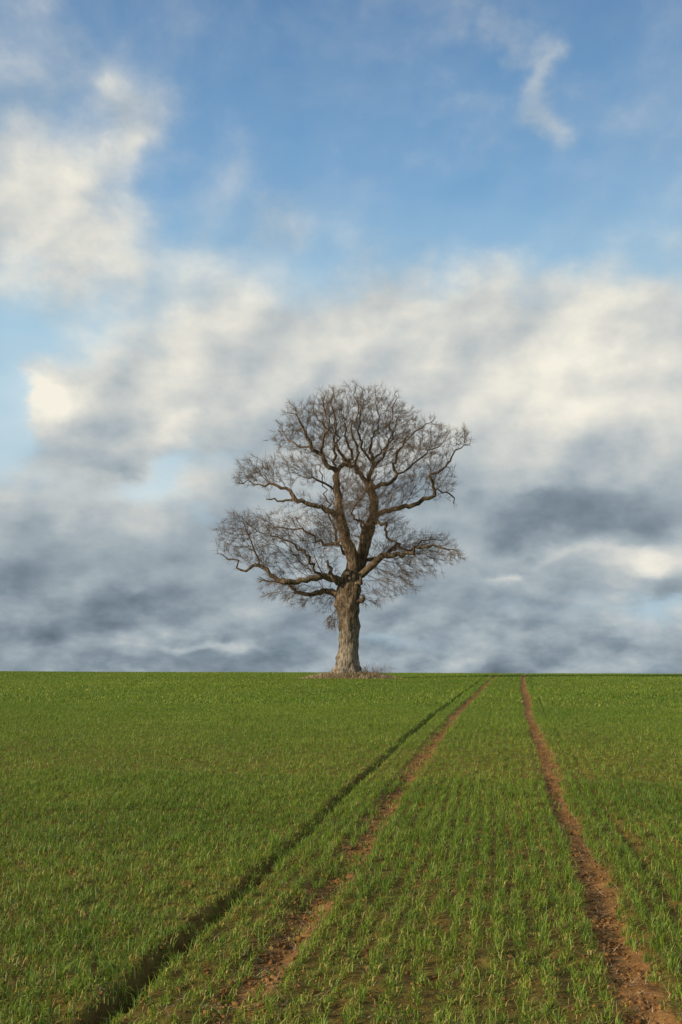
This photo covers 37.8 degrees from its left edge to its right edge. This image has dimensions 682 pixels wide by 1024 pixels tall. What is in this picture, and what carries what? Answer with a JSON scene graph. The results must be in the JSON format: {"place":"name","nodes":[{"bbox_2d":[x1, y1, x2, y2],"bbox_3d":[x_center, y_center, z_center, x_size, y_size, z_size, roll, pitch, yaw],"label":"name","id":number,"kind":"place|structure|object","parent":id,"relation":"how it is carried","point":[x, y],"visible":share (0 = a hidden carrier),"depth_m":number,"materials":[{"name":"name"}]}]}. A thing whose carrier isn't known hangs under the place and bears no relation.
{"place":"outdoors","nodes":[
{"label":"outdoors","id":0,"kind":"place"},
{"bbox_2d":[0,673,681,1023],"bbox_3d":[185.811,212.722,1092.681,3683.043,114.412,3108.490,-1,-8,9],"label":"ground","id":1,"kind":"structure","parent":0,"point":[93,1015],"depth_m":7.50,"materials":[{"name":"green plant"}]},
{"bbox_2d":[0,671,681,1023],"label":"winter wheat","id":2,"kind":"object","parent":1,"relation":"on","point":[166,790],"visible":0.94,"depth_m":8.87,"materials":[{"name":"green plant"}]},
{"bbox_2d":[1,721,681,1023],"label":"soil clods","id":3,"kind":"object","parent":1,"relation":"on","point":[312,915],"visible":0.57,"depth_m":5.90,"materials":[{"name":"brown soil"}]},
{"bbox_2d":[212,379,477,674],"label":"oak tree","id":4,"kind":"object","parent":1,"relation":"on","point":[346,593],"visible":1,"depth_m":59.93,"materials":[{"name":"brown plant"}]},
{"bbox_2d":[360,662,392,676],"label":"bramble bush","id":5,"kind":"object","parent":1,"relation":"on","point":[373,671],"visible":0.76,"depth_m":58.96,"materials":[{"name":"plant"}]},
{"bbox_2d":[0,0,681,673],"label":"sky","id":6,"kind":"structure","parent":0,"point":[215,214],"materials":[{"name":"blue"}]},
{"bbox_2d":[2,706,681,1023],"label":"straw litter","id":7,"kind":"object","parent":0,"point":[395,905],"visible":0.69,"depth_m":5.90,"materials":[{"name":"beige plant"}]},
{"bbox_2d":[193,675,497,1023],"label":"dirt track","id":8,"kind":"structure","parent":0,"point":[269,988],"depth_m":6.22,"materials":[{"name":"soil"}]},
{"bbox_2d":[296,670,414,678],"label":"dead grass","id":9,"kind":"structure","parent":0,"point":[332,675],"depth_m":58.23,"materials":[{"name":"brown plant"}]},
{"bbox_2d":[520,674,675,1023],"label":"dirt track","id":10,"kind":"structure","parent":0,"point":[663,1014],"depth_m":6.05,"materials":[{"name":"soil"}]}
]}

